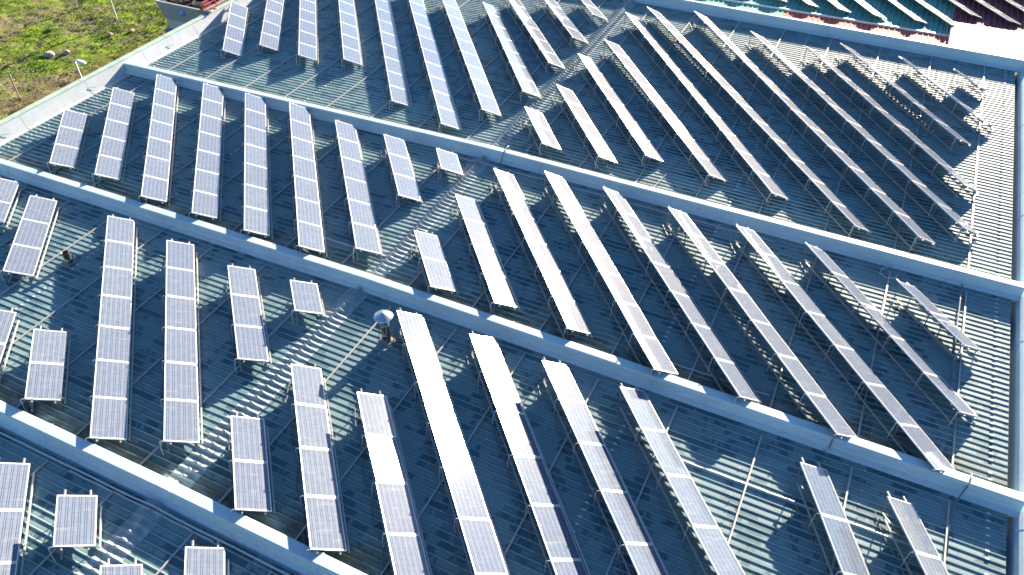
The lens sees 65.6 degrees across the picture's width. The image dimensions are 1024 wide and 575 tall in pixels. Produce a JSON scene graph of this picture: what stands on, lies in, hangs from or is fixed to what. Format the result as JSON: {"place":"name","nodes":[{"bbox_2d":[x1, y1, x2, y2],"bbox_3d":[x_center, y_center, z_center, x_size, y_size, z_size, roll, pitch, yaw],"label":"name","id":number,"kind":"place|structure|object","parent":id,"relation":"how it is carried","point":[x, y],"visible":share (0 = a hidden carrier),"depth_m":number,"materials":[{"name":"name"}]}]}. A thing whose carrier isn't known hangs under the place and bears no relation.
{"place":"outdoors","nodes":[
{"label":"outdoors","id":0,"kind":"place"},
{"bbox_2d":[0,0,168,119],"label":"field","id":1,"kind":"structure","parent":0,"point":[34,88],"depth_m":59.79,"materials":[{"name":"green plant"}]},
{"bbox_2d":[6,71,19,97],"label":"fence post","id":2,"kind":"object","parent":1,"relation":"on","point":[13,83],"visible":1,"depth_m":51.99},
{"bbox_2d":[43,51,54,56],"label":"rock","id":3,"kind":"object","parent":1,"relation":"on","point":[49,54],"visible":1,"depth_m":57.47,"materials":[{"name":"grey stone"}]},
{"bbox_2d":[74,60,85,77],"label":"street lamp","id":4,"kind":"object","parent":1,"relation":"on","point":[80,62],"visible":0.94,"depth_m":45.58,"materials":[{"name":"metal"}]},
{"bbox_2d":[109,0,117,19],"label":"fence post","id":5,"kind":"object","parent":1,"relation":"on","point":[113,9],"visible":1,"depth_m":61.67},
{"bbox_2d":[156,0,227,32],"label":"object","id":6,"kind":"object","parent":1,"relation":"on","point":[176,13],"visible":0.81,"depth_m":54.78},
{"bbox_2d":[0,427,169,574],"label":"roof","id":7,"kind":"structure","parent":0,"point":[127,526],"depth_m":21.92,"materials":[{"name":"metal"}]},
{"bbox_2d":[0,458,34,574],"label":"solar row","id":8,"kind":"object","parent":7,"relation":"on","point":[13,482],"visible":1,"depth_m":21.66,"materials":[{"name":"glass"}]},
{"bbox_2d":[48,489,101,562],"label":"solar row","id":9,"kind":"object","parent":7,"relation":"on","point":[75,520],"visible":1,"depth_m":21.23,"materials":[{"name":"glass"}]},
{"bbox_2d":[69,470,213,541],"bbox_3d":[-10.418,6.025,22.142,5.401,0.145,0.052,17,44,19],"label":"conduit","id":10,"kind":"object","parent":7,"relation":"on","point":[142,505],"visible":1,"depth_m":22.11,"materials":[{"name":"metal"}]},
{"bbox_2d":[0,432,289,574],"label":"conduit","id":11,"kind":"object","parent":7,"relation":"on","point":[191,526],"visible":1,"depth_m":21.96,"materials":[{"name":"metal"}]},
{"bbox_2d":[0,175,368,487],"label":"roof","id":12,"kind":"structure","parent":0,"point":[56,295],"depth_m":27.63,"materials":[{"name":"metal"}]},
{"bbox_2d":[0,308,18,380],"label":"solar row","id":13,"kind":"object","parent":12,"relation":"on","point":[7,318],"visible":1,"depth_m":27.29,"materials":[{"name":"glass"}]},
{"bbox_2d":[0,178,21,229],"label":"solar row","id":14,"kind":"object","parent":12,"relation":"on","point":[8,189],"visible":1,"depth_m":33.46,"materials":[{"name":"glass"}]},
{"bbox_2d":[0,194,59,283],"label":"solar row","id":15,"kind":"object","parent":12,"relation":"on","point":[25,252],"visible":1,"depth_m":31.02,"materials":[{"name":"glass"}]},
{"bbox_2d":[0,369,66,400],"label":"conduit","id":16,"kind":"object","parent":12,"relation":"on","point":[21,379],"visible":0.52,"depth_m":25.91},
{"bbox_2d":[20,326,70,412],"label":"solar row","id":17,"kind":"object","parent":12,"relation":"on","point":[46,362],"visible":0.99,"depth_m":25.67,"materials":[{"name":"glass"}]},
{"bbox_2d":[61,250,77,266],"bbox_3d":[-16.951,-1.121,30.313,0.480,0.552,0.480,17,44,19],"label":"vent pipe","id":18,"kind":"object","parent":12,"relation":"on","point":[68,259],"visible":1,"depth_m":30.28,"materials":[{"name":"metal"}]},
{"bbox_2d":[85,214,137,444],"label":"solar row","id":19,"kind":"object","parent":12,"relation":"on","point":[109,416],"visible":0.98,"depth_m":26.70,"materials":[{"name":"metal"}]},
{"bbox_2d":[159,239,202,454],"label":"solar row","id":20,"kind":"object","parent":12,"relation":"on","point":[181,412],"visible":1,"depth_m":26.15,"materials":[{"name":"metal"}]},
{"bbox_2d":[226,263,271,372],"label":"solar row","id":21,"kind":"object","parent":12,"relation":"on","point":[250,339],"visible":1,"depth_m":27.28,"materials":[{"name":"glass"}]},
{"bbox_2d":[290,277,325,324],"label":"solar row","id":22,"kind":"object","parent":12,"relation":"on","point":[306,297],"visible":1,"depth_m":27.87,"materials":[{"name":"glass"}]},
{"bbox_2d":[120,509,300,574],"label":"roof","id":23,"kind":"structure","parent":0,"point":[159,549],"depth_m":21.07,"materials":[{"name":"metal"}]},
{"bbox_2d":[100,558,142,574],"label":"solar row","id":24,"kind":"object","parent":23,"relation":"on","point":[135,568],"visible":1,"depth_m":20.18,"materials":[{"name":"glass"}]},
{"bbox_2d":[181,540,229,574],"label":"solar row","id":25,"kind":"object","parent":23,"relation":"on","point":[204,560],"visible":1,"depth_m":20.35,"materials":[{"name":"glass"}]},
{"bbox_2d":[0,75,490,277],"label":"roof","id":26,"kind":"structure","parent":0,"point":[34,147],"depth_m":35.10,"materials":[{"name":"metal"}]},
{"bbox_2d":[47,109,89,173],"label":"solar row","id":27,"kind":"object","parent":26,"relation":"on","point":[67,143],"visible":1,"depth_m":36.69,"materials":[{"name":"glass"}]},
{"bbox_2d":[92,87,136,186],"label":"solar row","id":28,"kind":"object","parent":26,"relation":"on","point":[111,152],"visible":1,"depth_m":36.83,"materials":[{"name":"glass"}]},
{"bbox_2d":[138,74,178,204],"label":"solar row","id":29,"kind":"object","parent":26,"relation":"on","point":[155,179],"visible":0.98,"depth_m":36.27,"materials":[{"name":"glass"}]},
{"bbox_2d":[188,83,225,221],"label":"solar row","id":30,"kind":"object","parent":26,"relation":"on","point":[205,197],"visible":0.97,"depth_m":35.30,"materials":[{"name":"glass"}]},
{"bbox_2d":[240,93,272,239],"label":"solar row","id":31,"kind":"object","parent":26,"relation":"on","point":[256,197],"visible":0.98,"depth_m":34.25,"materials":[{"name":"glass"}]},
{"bbox_2d":[286,102,327,256],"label":"solar row","id":32,"kind":"object","parent":26,"relation":"on","point":[309,227],"visible":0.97,"depth_m":33.32,"materials":[{"name":"glass"}]},
{"bbox_2d":[292,228,393,257],"bbox_3d":[-6.631,-1.763,30.957,4.807,0.189,0.060,17,44,19],"label":"conduit","id":33,"kind":"object","parent":26,"relation":"on","point":[345,243],"visible":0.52,"depth_m":30.96,"materials":[{"name":"metal"}]},
{"bbox_2d":[332,119,382,261],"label":"solar row","id":34,"kind":"object","parent":26,"relation":"on","point":[364,227],"visible":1,"depth_m":32.91,"materials":[{"name":"glass"}]},
{"bbox_2d":[381,134,422,207],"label":"solar row","id":35,"kind":"object","parent":26,"relation":"on","point":[404,180],"visible":1,"depth_m":34.09,"materials":[{"name":"glass"}]},
{"bbox_2d":[436,147,463,181],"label":"solar row","id":36,"kind":"object","parent":26,"relation":"on","point":[449,161],"visible":1,"depth_m":34.40,"materials":[{"name":"glass"}]},
{"bbox_2d":[148,0,636,147],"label":"roof","id":37,"kind":"structure","parent":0,"point":[327,81],"depth_m":43.31,"materials":[{"name":"metal"}]},
{"bbox_2d":[221,2,248,57],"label":"solar row","id":38,"kind":"object","parent":37,"relation":"on","point":[234,35],"visible":1,"depth_m":45.98,"materials":[{"name":"glass"}]},
{"bbox_2d":[257,0,285,53],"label":"solar row","id":39,"kind":"object","parent":37,"relation":"on","point":[270,34],"visible":1,"depth_m":46.36,"materials":[{"name":"glass"}]},
{"bbox_2d":[296,0,318,66],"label":"solar row","id":40,"kind":"object","parent":37,"relation":"on","point":[307,42],"visible":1,"depth_m":45.44,"materials":[{"name":"glass"}]},
{"bbox_2d":[335,0,362,69],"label":"solar row","id":41,"kind":"object","parent":37,"relation":"on","point":[349,35],"visible":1,"depth_m":45.22,"materials":[{"name":"glass"}]},
{"bbox_2d":[370,0,411,107],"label":"solar row","id":42,"kind":"object","parent":37,"relation":"on","point":[396,76],"visible":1,"depth_m":43.19,"materials":[{"name":"glass"}]},
{"bbox_2d":[404,0,462,132],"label":"solar row","id":43,"kind":"object","parent":37,"relation":"on","point":[442,95],"visible":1,"depth_m":41.61,"materials":[{"name":"glass"}]},
{"bbox_2d":[438,0,502,121],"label":"solar row","id":44,"kind":"object","parent":37,"relation":"on","point":[483,90],"visible":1,"depth_m":41.99,"materials":[{"name":"metal"}]},
{"bbox_2d":[480,2,541,102],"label":"solar row","id":45,"kind":"object","parent":37,"relation":"on","point":[520,70],"visible":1,"depth_m":42.67,"materials":[{"name":"glass"}]},
{"bbox_2d":[501,0,565,73],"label":"solar row","id":46,"kind":"object","parent":37,"relation":"on","point":[543,45],"visible":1,"depth_m":44.29,"materials":[{"name":"glass"}]},
{"bbox_2d":[537,0,587,47],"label":"solar row","id":47,"kind":"object","parent":37,"relation":"on","point":[566,22],"visible":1,"depth_m":45.59,"materials":[{"name":"glass"}]},
{"bbox_2d":[124,61,1023,301],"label":"roof wall","id":48,"kind":"structure","parent":37,"relation":"on","point":[1013,290],"depth_m":32.97,"materials":[{"name":"concrete"}]},
{"bbox_2d":[497,134,537,186],"bbox_3d":[0.185,-6.161,35.419,0.788,0.582,5.424,15,44,17],"label":"cable","id":49,"kind":"object","parent":48,"relation":"attached to","point":[514,150],"visible":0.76,"depth_m":35.07,"materials":[{"name":"metal"}]},
{"bbox_2d":[573,0,607,24],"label":"solar row","id":50,"kind":"object","parent":37,"relation":"on","point":[592,7],"visible":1,"depth_m":46.78,"materials":[{"name":"glass"}]},
{"bbox_2d":[632,0,1023,72],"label":"roof wall","id":51,"kind":"structure","parent":37,"relation":"on","point":[1016,64],"depth_m":44.59,"materials":[{"name":"concrete"}]},
{"bbox_2d":[189,294,1006,574],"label":"roof","id":52,"kind":"structure","parent":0,"point":[764,533],"depth_m":22.74,"materials":[{"name":"metal"}]},
{"bbox_2d":[0,401,366,574],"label":"roof wall","id":53,"kind":"structure","parent":52,"relation":"on","point":[260,538],"depth_m":21.97,"materials":[{"name":"concrete"}]},
{"bbox_2d":[228,411,275,514],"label":"solar row","id":54,"kind":"object","parent":52,"relation":"on","point":[250,474],"visible":0.93,"depth_m":22.58,"materials":[{"name":"glass"}]},
{"bbox_2d":[287,360,349,554],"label":"solar row","id":55,"kind":"object","parent":52,"relation":"on","point":[323,513],"visible":0.97,"depth_m":22.66,"materials":[{"name":"glass"}]},
{"bbox_2d":[373,310,404,345],"bbox_3d":[-4.394,1.264,26.590,1.570,1.320,0.640,17,44,19],"label":"chimney flue","id":56,"kind":"object","parent":52,"relation":"on","point":[383,318],"visible":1,"depth_m":26.37,"materials":[{"name":"metal"}]},
{"bbox_2d":[355,388,432,574],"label":"solar row","id":57,"kind":"object","parent":52,"relation":"on","point":[407,556],"visible":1,"depth_m":22.03,"materials":[{"name":"glass"}]},
{"bbox_2d":[394,308,510,574],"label":"solar row","id":58,"kind":"object","parent":52,"relation":"on","point":[476,525],"visible":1,"depth_m":22.96,"materials":[{"name":"glass"}]},
{"bbox_2d":[466,331,590,574],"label":"solar row","id":59,"kind":"object","parent":52,"relation":"on","point":[554,529],"visible":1,"depth_m":22.80,"materials":[{"name":"glass"}]},
{"bbox_2d":[537,357,668,574],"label":"solar row","id":60,"kind":"object","parent":52,"relation":"on","point":[643,553],"visible":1,"depth_m":22.39,"materials":[{"name":"glass"}]},
{"bbox_2d":[613,383,744,574],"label":"solar row","id":61,"kind":"object","parent":52,"relation":"on","point":[714,543],"visible":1,"depth_m":22.07,"materials":[{"name":"metal"}]},
{"bbox_2d":[682,460,910,545],"bbox_3d":[7.969,6.020,22.172,6.902,0.120,0.064,17,44,19],"label":"conduit","id":62,"kind":"object","parent":52,"relation":"on","point":[789,500],"visible":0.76,"depth_m":22.33,"materials":[{"name":"metal"}]},
{"bbox_2d":[789,457,869,574],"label":"solar row","id":63,"kind":"object","parent":52,"relation":"on","point":[844,545],"visible":1,"depth_m":21.30,"materials":[{"name":"glass"}]},
{"bbox_2d":[875,491,948,574],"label":"solar row","id":64,"kind":"object","parent":52,"relation":"on","point":[924,551],"visible":1,"depth_m":20.93,"materials":[{"name":"glass"}]},
{"bbox_2d":[384,161,1010,487],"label":"roof","id":65,"kind":"structure","parent":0,"point":[977,447],"depth_m":28.02,"materials":[{"name":"metal"}]},
{"bbox_2d":[411,229,457,293],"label":"solar row","id":66,"kind":"object","parent":65,"relation":"on","point":[435,263],"visible":0.91,"depth_m":29.35,"materials":[{"name":"glass"}]},
{"bbox_2d":[452,193,520,314],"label":"solar row","id":67,"kind":"object","parent":65,"relation":"on","point":[495,276],"visible":0.96,"depth_m":29.72,"materials":[{"name":"glass"}]},
{"bbox_2d":[0,158,1023,517],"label":"roof wall","id":68,"kind":"structure","parent":65,"relation":"on","point":[1008,502],"depth_m":26.21,"materials":[{"name":"concrete"}]},
{"bbox_2d":[946,474,972,556],"bbox_3d":[12.190,6.073,21.750,0.212,0.477,2.942,23,47,25],"label":"cable","id":69,"kind":"object","parent":68,"relation":"hanging from","point":[963,491],"visible":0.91,"depth_m":21.88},
{"bbox_2d":[490,167,592,339],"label":"solar row","id":70,"kind":"object","parent":65,"relation":"on","point":[563,297],"visible":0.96,"depth_m":29.50,"materials":[{"name":"metal"}]},
{"bbox_2d":[541,170,677,383],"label":"solar row","id":71,"kind":"object","parent":65,"relation":"on","point":[653,349],"visible":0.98,"depth_m":28.52,"materials":[{"name":"glass"}]},
{"bbox_2d":[458,157,774,241],"bbox_3d":[3.627,-3.905,33.337,14.701,0.224,0.084,17,44,19],"label":"conduit","id":72,"kind":"object","parent":65,"relation":"on","point":[608,197],"visible":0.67,"depth_m":33.24,"materials":[{"name":"metal"}]},
{"bbox_2d":[598,186,761,407],"bbox_3d":[5.590,-0.232,28.674,1.236,0.822,11.976,-11,42,-12],"label":"solar row","id":73,"kind":"object","parent":65,"relation":"on","point":[735,376],"visible":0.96,"depth_m":27.71,"materials":[{"name":"glass"}]},
{"bbox_2d":[671,362,769,395],"bbox_3d":[6.344,2.832,25.764,4.003,0.082,0.060,17,44,19],"label":"conduit","id":74,"kind":"object","parent":65,"relation":"on","point":[714,376],"visible":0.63,"depth_m":25.76,"materials":[{"name":"metal"}]},
{"bbox_2d":[662,206,857,451],"bbox_3d":[8.063,0.724,27.578,1.246,0.855,11.976,-11,42,-12],"label":"solar row","id":75,"kind":"object","parent":65,"relation":"on","point":[816,395],"visible":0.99,"depth_m":26.60,"materials":[{"name":"metal"}]},
{"bbox_2d":[730,224,955,483],"bbox_3d":[10.533,1.482,26.763,1.279,0.807,11.977,-11,42,-12],"label":"solar row","id":76,"kind":"object","parent":65,"relation":"on","point":[919,438],"visible":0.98,"depth_m":25.81,"materials":[{"name":"glass"}]},
{"bbox_2d":[799,242,977,425],"bbox_3d":[12.499,1.172,27.101,1.225,0.803,8.640,-12,43,-12],"label":"solar row","id":77,"kind":"object","parent":65,"relation":"on","point":[952,396],"visible":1,"depth_m":26.49,"materials":[{"name":"glass"}]},
{"bbox_2d":[879,265,897,278],"bbox_3d":[13.956,-0.577,29.522,0.661,0.051,0.732,0,41,1],"label":"cable","id":78,"kind":"object","parent":65,"relation":"on","point":[885,276],"visible":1,"depth_m":29.40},
{"bbox_2d":[889,279,980,359],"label":"solar row","id":79,"kind":"object","parent":65,"relation":"on","point":[958,334],"visible":1,"depth_m":27.14,"materials":[{"name":"metal"}]},
{"bbox_2d":[949,284,962,386],"bbox_3d":[15.172,1.524,27.121,0.066,0.138,5.402,18,45,20],"label":"pipe","id":80,"kind":"object","parent":65,"relation":"on","point":[955,338],"visible":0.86,"depth_m":26.79,"materials":[{"name":"metal"}]},
{"bbox_2d":[694,0,784,15],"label":"roof","id":81,"kind":"structure","parent":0,"point":[773,11],"depth_m":48.16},
{"bbox_2d":[723,0,948,36],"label":"eave gutter","id":82,"kind":"object","parent":81,"relation":"on","point":[853,20],"visible":0.83,"depth_m":46.61,"materials":[{"name":"metal"}]},
{"bbox_2d":[504,2,1014,279],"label":"roof","id":83,"kind":"structure","parent":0,"point":[983,165],"depth_m":37.16,"materials":[{"name":"metal"}]},
{"bbox_2d":[521,106,561,155],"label":"solar row","id":84,"kind":"object","parent":83,"relation":"on","point":[542,128],"visible":1,"depth_m":36.46,"materials":[{"name":"glass"}]},
{"bbox_2d":[553,84,618,168],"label":"solar row","id":85,"kind":"object","parent":83,"relation":"on","point":[598,143],"visible":1,"depth_m":36.74,"materials":[{"name":"glass"}]},
{"bbox_2d":[574,53,664,165],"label":"solar row","id":86,"kind":"object","parent":83,"relation":"on","point":[645,144],"visible":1,"depth_m":37.80,"materials":[{"name":"glass"}]},
{"bbox_2d":[601,39,727,185],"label":"solar row","id":87,"kind":"object","parent":83,"relation":"on","point":[698,152],"visible":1,"depth_m":37.45,"materials":[{"name":"glass"}]},
{"bbox_2d":[621,12,789,203],"bbox_3d":[8.859,-9.755,39.407,1.276,0.868,18.657,-9,42,-9],"label":"solar row","id":88,"kind":"object","parent":83,"relation":"on","point":[761,172],"visible":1,"depth_m":37.55,"materials":[{"name":"metal"}]},
{"bbox_2d":[643,7,872,237],"bbox_3d":[10.876,-9.278,38.891,1.243,0.876,21.996,-10,42,-10],"label":"solar row","id":89,"kind":"object","parent":83,"relation":"on","point":[833,198],"visible":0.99,"depth_m":36.48,"materials":[{"name":"metal"}]},
{"bbox_2d":[690,11,934,250],"bbox_3d":[13.253,-8.780,38.320,1.274,0.891,21.996,-9,42,-9],"label":"solar row","id":90,"kind":"object","parent":83,"relation":"on","point":[910,223],"visible":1,"depth_m":35.78,"materials":[{"name":"metal"}]},
{"bbox_2d":[746,31,978,241],"bbox_3d":[15.550,-8.067,37.535,1.274,0.847,18.656,-9,42,-10],"label":"solar row","id":91,"kind":"object","parent":83,"relation":"on","point":[929,193],"visible":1,"depth_m":35.59,"materials":[{"name":"metal"}]},
{"bbox_2d":[801,46,978,197],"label":"solar row","id":92,"kind":"object","parent":83,"relation":"on","point":[921,145],"visible":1,"depth_m":36.75,"materials":[{"name":"glass"}]},
{"bbox_2d":[835,43,970,150],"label":"solar row","id":93,"kind":"object","parent":83,"relation":"on","point":[910,98],"visible":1,"depth_m":38.77,"materials":[{"name":"glass"}]},
{"bbox_2d":[895,56,993,132],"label":"solar row","id":94,"kind":"object","parent":83,"relation":"on","point":[957,100],"visible":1,"depth_m":39.02,"materials":[{"name":"glass"}]},
{"bbox_2d":[951,69,987,95],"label":"solar row","id":95,"kind":"object","parent":83,"relation":"on","point":[977,85],"visible":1,"depth_m":39.97,"materials":[{"name":"metal"}]},
{"bbox_2d":[783,11,948,44],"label":"roof","id":96,"kind":"structure","parent":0,"point":[932,38],"depth_m":45.68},
{"bbox_2d":[952,0,1023,32],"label":"roof","id":97,"kind":"structure","parent":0,"point":[991,19],"depth_m":46.77,"materials":[{"name":"metal"}]},
{"bbox_2d":[949,0,982,18],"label":"solar row","id":98,"kind":"object","parent":97,"relation":"on","point":[963,7],"visible":1,"depth_m":46.84,"materials":[{"name":"metal"}]},
{"bbox_2d":[975,0,1020,24],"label":"solar row","id":99,"kind":"object","parent":97,"relation":"on","point":[996,11],"visible":1,"depth_m":46.41,"materials":[{"name":"metal"}]},
{"bbox_2d":[1005,0,1023,11],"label":"solar row","id":100,"kind":"object","parent":97,"relation":"on","point":[1016,5],"visible":1,"depth_m":47.12,"materials":[{"name":"metal"}]},
{"label":"ground","id":101,"kind":"structure","parent":0,"visible":0},
{"bbox_2d":[0,0,264,146],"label":"parapet wall","id":102,"kind":"structure","parent":101,"relation":"on","point":[33,115],"depth_m":42.05,"materials":[{"name":"concrete"}]},
{"bbox_2d":[198,0,228,13],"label":"access ladder","id":103,"kind":"object","parent":102,"relation":"attached to","point":[205,11],"visible":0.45,"depth_m":47.57,"materials":[{"name":"metal"}]},
{"bbox_2d":[1006,68,1023,574],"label":"parapet wall","id":104,"kind":"structure","parent":101,"relation":"on","point":[1015,541],"depth_m":26.39,"materials":[{"name":"concrete"}]},
{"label":"fascia","id":105,"kind":"object","parent":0,"visible":0},
{"bbox_2d":[737,0,954,34],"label":"roof","id":106,"kind":"structure","parent":105,"relation":"on","point":[894,15],"depth_m":47.40,"materials":[{"name":"metal"}]},
{"bbox_2d":[803,0,820,7],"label":"solar row","id":107,"kind":"object","parent":106,"relation":"on","point":[810,2],"visible":1,"depth_m":47.65,"materials":[{"name":"metal"}]},
{"bbox_2d":[828,0,851,13],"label":"solar row","id":108,"kind":"object","parent":106,"relation":"on","point":[838,5],"visible":1,"depth_m":47.30,"materials":[{"name":"metal"}]},
{"bbox_2d":[855,0,886,18],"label":"solar row","id":109,"kind":"object","parent":106,"relation":"on","point":[869,8],"visible":1,"depth_m":46.95,"materials":[{"name":"metal"}]},
{"bbox_2d":[888,0,927,23],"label":"solar row","id":110,"kind":"object","parent":106,"relation":"on","point":[914,16],"visible":1,"depth_m":46.59,"materials":[{"name":"metal"}]},
{"bbox_2d":[915,0,955,25],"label":"solar row","id":111,"kind":"object","parent":106,"relation":"on","point":[936,12],"visible":0.9,"depth_m":46.46,"materials":[{"name":"metal"}]},
{"bbox_2d":[949,21,1023,58],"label":"roof","id":112,"kind":"structure","parent":105,"relation":"on","point":[991,40],"depth_m":43.60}
]}

